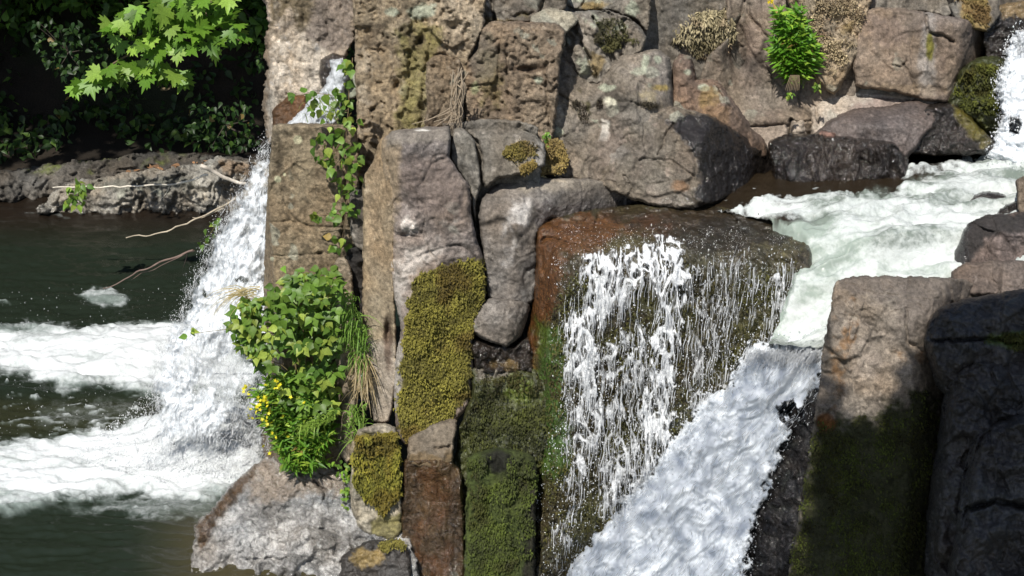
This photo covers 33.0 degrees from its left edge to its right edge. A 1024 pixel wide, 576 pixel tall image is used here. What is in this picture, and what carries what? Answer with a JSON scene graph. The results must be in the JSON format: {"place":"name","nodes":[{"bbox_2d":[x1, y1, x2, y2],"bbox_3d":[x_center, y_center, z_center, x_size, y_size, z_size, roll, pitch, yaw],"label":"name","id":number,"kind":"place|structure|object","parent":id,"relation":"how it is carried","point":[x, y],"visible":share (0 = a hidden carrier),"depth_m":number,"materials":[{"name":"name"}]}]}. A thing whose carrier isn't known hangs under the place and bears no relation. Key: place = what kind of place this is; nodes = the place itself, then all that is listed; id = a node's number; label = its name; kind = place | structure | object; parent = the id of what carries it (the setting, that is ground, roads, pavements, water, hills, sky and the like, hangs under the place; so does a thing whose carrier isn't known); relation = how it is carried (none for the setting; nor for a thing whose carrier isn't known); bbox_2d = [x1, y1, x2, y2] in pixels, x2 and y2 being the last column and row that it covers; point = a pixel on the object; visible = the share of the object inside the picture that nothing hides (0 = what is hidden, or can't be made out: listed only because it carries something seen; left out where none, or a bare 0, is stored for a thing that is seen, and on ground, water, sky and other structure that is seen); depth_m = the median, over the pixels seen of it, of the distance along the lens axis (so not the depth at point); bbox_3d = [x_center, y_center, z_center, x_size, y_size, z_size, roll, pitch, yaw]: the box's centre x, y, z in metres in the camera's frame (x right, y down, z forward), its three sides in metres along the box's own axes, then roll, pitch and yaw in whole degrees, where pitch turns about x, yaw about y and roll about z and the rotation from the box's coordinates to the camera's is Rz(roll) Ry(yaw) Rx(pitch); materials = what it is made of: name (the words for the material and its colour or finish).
{"place":"outdoors","nodes":[
{"label":"outdoors","id":0,"kind":"place"},
{"bbox_2d":[0,196,372,575],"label":"pool water","id":1,"kind":"structure","parent":0,"point":[61,514],"depth_m":17.01,"materials":[{"name":"liquid"}]},
{"bbox_2d":[0,288,165,452],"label":"pool spray","id":2,"kind":"object","parent":1,"relation":"on","point":[64,368],"visible":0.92,"depth_m":17.24,"materials":[{"name":"white"}]},
{"bbox_2d":[67,374,259,485],"bbox_3d":[-3.148,1.286,16.224,1.828,0.180,2.550,0,22,0],"label":"pool spray","id":3,"kind":"object","parent":1,"relation":"on","point":[146,465],"visible":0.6,"depth_m":15.64,"materials":[{"name":"white"}]},
{"bbox_2d":[133,141,270,478],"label":"plunge threads","id":4,"kind":"object","parent":1,"relation":"on","point":[199,383],"visible":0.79,"depth_m":15.08,"materials":[{"name":"white"}]},
{"bbox_2d":[128,135,271,478],"bbox_3d":[-2.664,0.253,14.945,1.575,3.391,0.622,5,22,11],"label":"plunge spray","id":5,"kind":"object","parent":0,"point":[204,364],"visible":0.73,"depth_m":15.12,"materials":[{"name":"white"}]},
{"bbox_2d":[148,150,269,447],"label":"waterfall","id":6,"kind":"structure","parent":0,"point":[257,234],"depth_m":15.01,"materials":[{"name":"liquid"}]},
{"bbox_2d":[197,218,220,250],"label":"leafy shoot","id":7,"kind":"object","parent":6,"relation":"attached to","point":[216,222],"visible":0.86,"depth_m":15.00,"materials":[{"name":"green plant"}]},
{"bbox_2d":[0,0,546,177],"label":"hillside","id":8,"kind":"structure","parent":0,"point":[36,88],"depth_m":24.01,"materials":[{"name":"plant"}]},
{"bbox_2d":[0,0,62,43],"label":"bank shrub","id":9,"kind":"object","parent":8,"relation":"on","point":[7,11],"visible":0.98,"depth_m":24.03,"materials":[{"name":"green plant"}]},
{"bbox_2d":[59,0,177,21],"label":"bank shrub","id":10,"kind":"object","parent":8,"relation":"on","point":[113,8],"visible":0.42,"depth_m":23.86,"materials":[{"name":"green plant"}]},
{"bbox_2d":[0,0,253,100],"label":"maple tree","id":11,"kind":"object","parent":8,"relation":"on","point":[167,18],"visible":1,"depth_m":17.42,"materials":[{"name":"green plant"}]},
{"bbox_2d":[30,18,107,91],"bbox_3d":[-5.023,-2.646,19.638,0.917,0.823,0.485,0,22,0],"label":"leafy branch","id":12,"kind":"object","parent":11,"relation":"attached to","point":[64,54],"visible":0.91,"depth_m":19.58,"materials":[{"name":"green plant"}]},
{"bbox_2d":[255,52,264,73],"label":"leafy branch","id":13,"kind":"object","parent":11,"relation":"attached to","point":[259,61],"visible":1,"depth_m":17.52,"materials":[{"name":"green plant"}]},
{"bbox_2d":[53,174,207,198],"bbox_3d":[-4.248,-1.140,19.281,1.776,0.346,0.143,2,22,6],"label":"dead branch","id":14,"kind":"object","parent":8,"relation":"on","point":[187,181],"visible":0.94,"depth_m":19.22,"materials":[{"name":"wood"}]},
{"bbox_2d":[63,178,94,213],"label":"leafy shoot","id":15,"kind":"object","parent":14,"relation":"hanging from","point":[80,189],"visible":1,"depth_m":18.98,"materials":[{"name":"green plant"}]},
{"bbox_2d":[0,151,268,202],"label":"bank ledge","id":16,"kind":"object","parent":8,"relation":"on","point":[32,182],"visible":0.45,"depth_m":22.74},
{"bbox_2d":[36,155,268,214],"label":"bank slab","id":17,"kind":"structure","parent":8,"relation":"on","point":[207,194],"depth_m":22.09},
{"bbox_2d":[126,160,207,171],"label":"leaf litter","id":18,"kind":"object","parent":8,"relation":"on","point":[160,168],"visible":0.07,"depth_m":22.79,"materials":[{"name":"brown plant"}]},
{"bbox_2d":[200,164,245,184],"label":"dead branch","id":19,"kind":"object","parent":8,"relation":"on","point":[211,170],"visible":0.94,"depth_m":18.45,"materials":[{"name":"wood"}]},
{"bbox_2d":[186,100,260,154],"bbox_3d":[-3.439,-1.893,20.473,0.917,0.759,0.512,0,22,0],"label":"leafy branch","id":20,"kind":"object","parent":8,"relation":"on","point":[227,126],"visible":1,"depth_m":20.46,"materials":[{"name":"green plant"}]},
{"bbox_2d":[194,0,268,51],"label":"bank shrub","id":21,"kind":"object","parent":8,"relation":"on","point":[256,18],"visible":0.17,"depth_m":23.35,"materials":[{"name":"green plant"}]},
{"bbox_2d":[0,0,465,163],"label":"undergrowth","id":22,"kind":"object","parent":8,"relation":"on","point":[62,114],"visible":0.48,"depth_m":23.73,"materials":[{"name":"green plant"}]},
{"bbox_2d":[191,456,419,575],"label":"wet ledge","id":23,"kind":"object","parent":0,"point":[261,515],"visible":0.85,"depth_m":14.18,"materials":[{"name":"stone"}]},
{"bbox_2d":[179,265,348,425],"bbox_3d":[-1.982,0.594,13.981,1.418,1.838,0.675,0,22,0],"label":"bramble bush","id":24,"kind":"object","parent":23,"relation":"on","point":[314,294],"visible":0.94,"depth_m":13.80,"materials":[{"name":"green plant"}]},
{"bbox_2d":[198,285,259,332],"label":"dry grass","id":25,"kind":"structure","parent":24,"relation":"on","point":[241,292],"depth_m":13.88,"materials":[{"name":"beige plant"}]},
{"bbox_2d":[242,369,343,478],"bbox_3d":[-1.769,1.116,14.144,0.802,1.072,0.588,0,22,0],"label":"flowering plant","id":26,"kind":"object","parent":23,"relation":"on","point":[307,453],"visible":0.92,"depth_m":14.11,"materials":[{"name":"green plant"}]},
{"bbox_2d":[294,409,337,440],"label":"fern","id":27,"kind":"object","parent":26,"relation":"on","point":[315,423],"visible":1,"depth_m":13.84,"materials":[{"name":"green plant"}]},
{"bbox_2d":[339,537,411,575],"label":"ochre stone","id":28,"kind":"object","parent":23,"relation":"on","point":[389,557],"visible":1,"depth_m":13.84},
{"bbox_2d":[349,423,402,538],"bbox_3d":[-1.140,1.623,14.393,0.453,1.433,1.190,-3,22,-7],"label":"mossy stub","id":29,"kind":"object","parent":23,"relation":"on","point":[375,483],"visible":1,"depth_m":13.87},
{"bbox_2d":[327,460,350,510],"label":"leafy creeper","id":30,"kind":"object","parent":29,"relation":"hanging from","point":[346,491],"visible":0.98,"depth_m":14.16,"materials":[{"name":"green plant"}]},
{"bbox_2d":[337,401,371,458],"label":"grass tuft","id":31,"kind":"object","parent":29,"relation":"on","point":[356,419],"visible":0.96,"depth_m":13.93,"materials":[{"name":"green plant"}]},
{"bbox_2d":[327,291,384,412],"bbox_3d":[-1.258,0.573,13.866,0.504,1.252,0.414,11,24,25],"label":"grass tuft","id":32,"kind":"object","parent":29,"relation":"on","point":[359,361],"visible":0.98,"depth_m":13.84,"materials":[{"name":"green plant"}]},
{"bbox_2d":[261,123,360,469],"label":"tan column","id":33,"kind":"structure","parent":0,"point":[301,188],"depth_m":13.98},
{"bbox_2d":[272,95,307,126],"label":"brown stone","id":34,"kind":"object","parent":33,"relation":"on","point":[285,110],"visible":0.73,"depth_m":14.21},
{"bbox_2d":[287,58,348,123],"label":"cascade","id":35,"kind":"object","parent":34,"relation":"on","point":[334,79],"visible":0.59,"depth_m":13.97,"materials":[{"name":"liquid"}]},
{"bbox_2d":[261,0,354,144],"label":"bark like pillar","id":36,"kind":"structure","parent":33,"relation":"on","point":[303,38],"depth_m":14.21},
{"bbox_2d":[318,53,347,85],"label":"wet stone","id":37,"kind":"object","parent":36,"relation":"on","point":[324,70],"visible":0.41,"depth_m":14.13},
{"bbox_2d":[299,91,347,122],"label":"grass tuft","id":38,"kind":"object","parent":33,"relation":"on","point":[330,108],"visible":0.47,"depth_m":13.79,"materials":[{"name":"liquid"}]},
{"bbox_2d":[335,256,358,464],"bbox_3d":[-1.407,0.574,14.582,0.236,2.121,1.318,-2,22,-6],"label":"stone strip","id":39,"kind":"object","parent":33,"relation":"attached to","point":[344,267],"visible":0.53,"depth_m":14.07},
{"bbox_2d":[346,247,362,320],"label":"narrow stone","id":40,"kind":"object","parent":39,"relation":"on","point":[354,258],"visible":0.62,"depth_m":13.98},
{"bbox_2d":[287,58,364,255],"bbox_3d":[-1.443,-1.012,13.557,0.579,1.628,0.287,0,22,0],"label":"climbing vine","id":41,"kind":"object","parent":40,"relation":"attached to","point":[346,66],"visible":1,"depth_m":13.51,"materials":[{"name":"green plant"}]},
{"bbox_2d":[349,189,362,249],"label":"narrow stone","id":42,"kind":"object","parent":40,"relation":"on","point":[356,227],"visible":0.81,"depth_m":13.83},
{"bbox_2d":[373,300,807,490],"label":"river","id":43,"kind":"structure","parent":0,"point":[403,451],"depth_m":16.83,"materials":[{"name":"liquid"}]},
{"bbox_2d":[401,458,464,575],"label":"rusty column","id":44,"kind":"structure","parent":43,"relation":"in","point":[433,518],"depth_m":13.93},
{"bbox_2d":[407,418,456,466],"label":"cap stone","id":45,"kind":"object","parent":44,"relation":"on","point":[433,441],"visible":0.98,"depth_m":13.79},
{"bbox_2d":[381,126,486,447],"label":"column","id":46,"kind":"structure","parent":45,"relation":"on","point":[439,280],"depth_m":13.59,"materials":[{"name":"stone"}]},
{"bbox_2d":[361,134,396,422],"bbox_3d":[-1.110,-0.092,14.273,0.304,2.673,1.286,-2,22,-5],"label":"stone strip","id":47,"kind":"object","parent":46,"relation":"attached to","point":[378,302],"visible":0.92,"depth_m":13.80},
{"bbox_2d":[353,0,485,188],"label":"conglomerate wall","id":48,"kind":"structure","parent":46,"relation":"on","point":[399,44],"depth_m":13.88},
{"bbox_2d":[345,74,355,98],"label":"slab stone","id":49,"kind":"object","parent":48,"relation":"on","point":[352,93],"visible":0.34,"depth_m":14.08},
{"bbox_2d":[424,54,462,126],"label":"conglomerate block","id":50,"kind":"structure","parent":48,"relation":"on","point":[440,68],"depth_m":13.80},
{"bbox_2d":[413,67,468,128],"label":"hanging roots","id":51,"kind":"object","parent":46,"relation":"hanging from","point":[458,92],"visible":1,"depth_m":13.60,"materials":[{"name":"brown plant"}]},
{"bbox_2d":[463,447,538,575],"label":"green column","id":52,"kind":"structure","parent":43,"relation":"in","point":[500,511],"depth_m":13.71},
{"bbox_2d":[453,368,552,546],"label":"wet cliff","id":53,"kind":"structure","parent":43,"relation":"in","point":[504,410],"depth_m":13.84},
{"bbox_2d":[442,119,541,363],"bbox_3d":[-0.152,-0.296,14.423,0.817,2.438,0.682,0,22,0],"label":"shadow rock","id":54,"kind":"object","parent":53,"relation":"on","point":[503,124],"visible":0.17,"depth_m":13.87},
{"bbox_2d":[451,127,480,234],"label":"cracked stone","id":55,"kind":"object","parent":54,"relation":"on","point":[464,158],"visible":0.97,"depth_m":13.63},
{"bbox_2d":[471,337,532,372],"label":"wet stone","id":56,"kind":"object","parent":54,"relation":"on","point":[489,358],"visible":0.96,"depth_m":13.83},
{"bbox_2d":[473,298,529,346],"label":"square block","id":57,"kind":"structure","parent":56,"relation":"on","point":[500,321],"depth_m":13.71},
{"bbox_2d":[536,370,600,520],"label":"flying drops","id":58,"kind":"object","parent":53,"relation":"on","point":[574,423],"visible":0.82,"depth_m":13.61,"materials":[{"name":"white"}]},
{"bbox_2d":[553,234,785,542],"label":"waterfall","id":59,"kind":"structure","parent":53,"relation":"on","point":[609,264],"depth_m":13.50,"materials":[{"name":"liquid"}]},
{"bbox_2d":[525,203,811,575],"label":"waterfall rock","id":60,"kind":"object","parent":43,"relation":"in","point":[621,222],"visible":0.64,"depth_m":13.65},
{"bbox_2d":[478,177,638,302],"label":"gray block","id":61,"kind":"structure","parent":60,"relation":"on","point":[513,217],"depth_m":13.82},
{"bbox_2d":[467,129,545,187],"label":"cap stone","id":62,"kind":"object","parent":61,"relation":"on","point":[506,153],"visible":0.98,"depth_m":13.68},
{"bbox_2d":[464,20,565,141],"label":"conglomerate block","id":63,"kind":"structure","parent":62,"relation":"on","point":[513,68],"depth_m":13.86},
{"bbox_2d":[484,0,567,25],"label":"brown stone","id":64,"kind":"object","parent":63,"relation":"on","point":[510,10],"visible":0.79,"depth_m":14.18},
{"bbox_2d":[530,7,578,32],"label":"flat stone","id":65,"kind":"object","parent":63,"relation":"on","point":[567,20],"visible":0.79,"depth_m":14.09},
{"bbox_2d":[542,130,550,146],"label":"seedling","id":66,"kind":"object","parent":62,"relation":"on","point":[545,135],"visible":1,"depth_m":13.69,"materials":[{"name":"green plant"}]},
{"bbox_2d":[540,136,568,175],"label":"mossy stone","id":67,"kind":"object","parent":61,"relation":"on","point":[557,160],"visible":0.85,"depth_m":13.98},
{"bbox_2d":[554,225,797,297],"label":"flying drops","id":68,"kind":"object","parent":60,"relation":"on","point":[659,259],"visible":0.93,"depth_m":13.53,"materials":[{"name":"white"}]},
{"bbox_2d":[550,234,794,570],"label":"water threads","id":69,"kind":"object","parent":43,"relation":"on","point":[622,310],"visible":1,"depth_m":13.50,"materials":[{"name":"white"}]},
{"bbox_2d":[740,373,820,575],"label":"black chute rock","id":70,"kind":"object","parent":43,"relation":"in","point":[777,520],"visible":0.34,"depth_m":13.24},
{"bbox_2d":[543,20,1023,575],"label":"chute drops","id":71,"kind":"object","parent":43,"relation":"on","point":[825,326],"visible":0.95,"depth_m":13.79,"materials":[{"name":"white"}]},
{"bbox_2d":[788,275,973,575],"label":"foreground block","id":72,"kind":"structure","parent":43,"relation":"in","point":[863,508],"depth_m":12.64,"materials":[{"name":"stone"}]},
{"bbox_2d":[924,357,1023,575],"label":"dark boulder","id":73,"kind":"object","parent":72,"relation":"on","point":[980,397],"visible":0.5,"depth_m":12.10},
{"bbox_2d":[947,413,1023,575],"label":"dark boulder","id":74,"kind":"object","parent":73,"relation":"on","point":[989,536],"visible":0.96,"depth_m":11.79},
{"bbox_2d":[924,288,1023,393],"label":"dark boulder","id":75,"kind":"object","parent":72,"relation":"on","point":[961,334],"visible":0.88,"depth_m":12.14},
{"bbox_2d":[566,329,822,575],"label":"chute waterfall","id":76,"kind":"structure","parent":0,"point":[665,522],"depth_m":13.44,"materials":[{"name":"liquid"}]},
{"bbox_2d":[539,216,801,571],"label":"flying drops","id":77,"kind":"object","parent":76,"relation":"on","point":[640,367],"visible":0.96,"depth_m":13.46,"materials":[{"name":"white"}]},
{"bbox_2d":[558,346,820,575],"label":"chute spray","id":78,"kind":"object","parent":76,"relation":"on","point":[715,454],"visible":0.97,"depth_m":13.40,"materials":[{"name":"white"}]},
{"bbox_2d":[741,343,822,371],"bbox_3d":[2.115,0.533,13.188,0.744,0.274,0.326,5,23,13],"label":"lip spray","id":79,"kind":"object","parent":76,"relation":"on","point":[811,357],"visible":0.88,"depth_m":13.12,"materials":[{"name":"white"}]},
{"bbox_2d":[632,138,1023,348],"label":"river","id":80,"kind":"structure","parent":0,"point":[920,215],"depth_m":13.76,"materials":[{"name":"liquid"}]},
{"bbox_2d":[599,106,771,208],"bbox_3d":[1.587,-1.244,15.182,1.314,1.192,2.711,11,25,26],"label":"water worn boulder","id":81,"kind":"object","parent":80,"relation":"on","point":[675,157],"visible":0.94,"depth_m":14.10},
{"bbox_2d":[545,49,673,183],"bbox_3d":[0.803,-1.459,14.733,1.147,1.275,1.557,0,22,0],"label":"saddle boulder","id":82,"kind":"object","parent":81,"relation":"on","point":[593,121],"visible":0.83,"depth_m":14.16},
{"bbox_2d":[562,10,646,82],"bbox_3d":[0.743,-2.073,14.784,0.776,0.787,1.342,0,22,0],"label":"lichen rock","id":83,"kind":"object","parent":82,"relation":"on","point":[598,43],"visible":0.94,"depth_m":14.27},
{"bbox_2d":[672,54,766,157],"bbox_3d":[1.854,-1.552,15.194,0.872,1.232,1.704,3,22,8],"label":"brown boulder","id":84,"kind":"object","parent":81,"relation":"on","point":[711,97],"visible":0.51,"depth_m":14.56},
{"bbox_2d":[768,133,908,181],"bbox_3d":[2.854,-1.092,15.264,1.338,0.754,1.294,0,22,0],"label":"wet boulder","id":85,"kind":"object","parent":80,"relation":"on","point":[806,157],"visible":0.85,"depth_m":14.71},
{"bbox_2d":[786,92,794,100],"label":"seedling","id":86,"kind":"object","parent":85,"relation":"on","point":[788,96],"visible":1,"depth_m":14.80,"materials":[{"name":"green plant"}]},
{"bbox_2d":[812,81,820,92],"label":"seedling","id":87,"kind":"object","parent":85,"relation":"on","point":[816,87],"visible":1,"depth_m":14.78,"materials":[{"name":"green plant"}]},
{"bbox_2d":[751,88,938,146],"bbox_3d":[3.049,-1.527,15.700,2.013,0.735,1.474,0,22,0],"label":"pale shelf","id":88,"kind":"object","parent":80,"relation":"on","point":[828,109],"visible":0.4,"depth_m":15.24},
{"bbox_2d":[787,0,872,94],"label":"conglomerate wall","id":89,"kind":"structure","parent":88,"relation":"on","point":[836,25],"depth_m":15.04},
{"bbox_2d":[763,0,826,86],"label":"leafy plant","id":90,"kind":"object","parent":89,"relation":"on","point":[792,51],"visible":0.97,"depth_m":14.84,"materials":[{"name":"green plant"}]},
{"bbox_2d":[785,75,799,90],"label":"plant roots","id":91,"kind":"object","parent":90,"relation":"hanging from","point":[794,77],"visible":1,"depth_m":14.91,"materials":[{"name":"brown plant"}]},
{"bbox_2d":[853,7,985,102],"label":"brown block","id":92,"kind":"structure","parent":88,"relation":"on","point":[925,56],"depth_m":15.07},
{"bbox_2d":[876,0,951,15],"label":"rock","id":93,"kind":"object","parent":92,"relation":"on","point":[940,7],"visible":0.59,"depth_m":15.26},
{"bbox_2d":[948,0,1000,31],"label":"dry rock","id":94,"kind":"object","parent":92,"relation":"on","point":[982,15],"visible":0.98,"depth_m":15.13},
{"bbox_2d":[983,0,1023,58],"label":"corner rock","id":95,"kind":"object","parent":92,"relation":"on","point":[996,35],"visible":0.7,"depth_m":15.25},
{"bbox_2d":[816,100,934,157],"bbox_3d":[3.233,-1.421,15.520,1.108,0.658,1.564,4,22,9],"label":"wet boulder","id":96,"kind":"object","parent":80,"relation":"on","point":[906,126],"visible":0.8,"depth_m":14.90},
{"bbox_2d":[819,131,835,135],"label":"red stone","id":97,"kind":"object","parent":96,"relation":"on","point":[826,133],"visible":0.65,"depth_m":14.86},
{"bbox_2d":[911,102,994,156],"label":"wet boulder","id":98,"kind":"object","parent":80,"relation":"on","point":[955,130],"visible":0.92,"depth_m":14.96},
{"bbox_2d":[948,56,1004,138],"bbox_3d":[4.318,-1.708,15.711,0.649,1.034,1.532,7,23,16],"label":"mossy boulder","id":99,"kind":"object","parent":80,"relation":"on","point":[971,94],"visible":0.7,"depth_m":15.09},
{"bbox_2d":[970,191,1005,200],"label":"wet stone","id":100,"kind":"object","parent":80,"relation":"on","point":[991,195],"visible":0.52,"depth_m":14.16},
{"bbox_2d":[954,211,1023,263],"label":"black ledge","id":101,"kind":"object","parent":80,"relation":"on","point":[992,237],"visible":0.66,"depth_m":13.18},
{"bbox_2d":[951,260,1023,295],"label":"oval boulder","id":102,"kind":"object","parent":101,"relation":"on","point":[991,277],"visible":0.81,"depth_m":13.02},
{"bbox_2d":[987,30,1023,162],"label":"cascade","id":103,"kind":"object","parent":80,"relation":"on","point":[1015,76],"visible":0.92,"depth_m":14.84,"materials":[{"name":"liquid"}]},
{"bbox_2d":[997,201,1016,213],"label":"black stone","id":104,"kind":"object","parent":80,"relation":"on","point":[1009,208],"visible":0.36,"depth_m":13.74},
{"bbox_2d":[1015,176,1023,211],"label":"reddish boulder","id":105,"kind":"object","parent":104,"relation":"on","point":[1019,183],"visible":0.81,"depth_m":13.52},
{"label":"ground","id":106,"kind":"structure","parent":0,"visible":0},
{"bbox_2d":[103,249,193,288],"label":"dead branch","id":107,"kind":"object","parent":106,"relation":"on","point":[180,255],"visible":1,"depth_m":15.71,"materials":[{"name":"wood"}]},
{"bbox_2d":[126,198,235,237],"bbox_3d":[-3.162,-0.682,16.556,1.121,0.463,0.111,3,22,8],"label":"dead branch","id":108,"kind":"object","parent":106,"relation":"on","point":[207,214],"visible":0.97,"depth_m":16.50,"materials":[{"name":"wood"}]},
{"bbox_2d":[564,0,1020,79],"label":"bedrock face","id":109,"kind":"object","parent":106,"relation":"on","point":[659,33],"visible":0.1,"depth_m":15.00},
{"bbox_2d":[567,0,650,30],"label":"brown stone","id":110,"kind":"object","parent":109,"relation":"on","point":[639,11],"visible":0.97,"depth_m":14.56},
{"bbox_2d":[668,8,746,65],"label":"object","id":111,"kind":"structure","parent":109,"relation":"on","point":[714,21],"depth_m":15.07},
{"bbox_2d":[700,0,876,133],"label":"smooth wall","id":112,"kind":"structure","parent":109,"relation":"on","point":[756,91],"depth_m":15.22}
]}

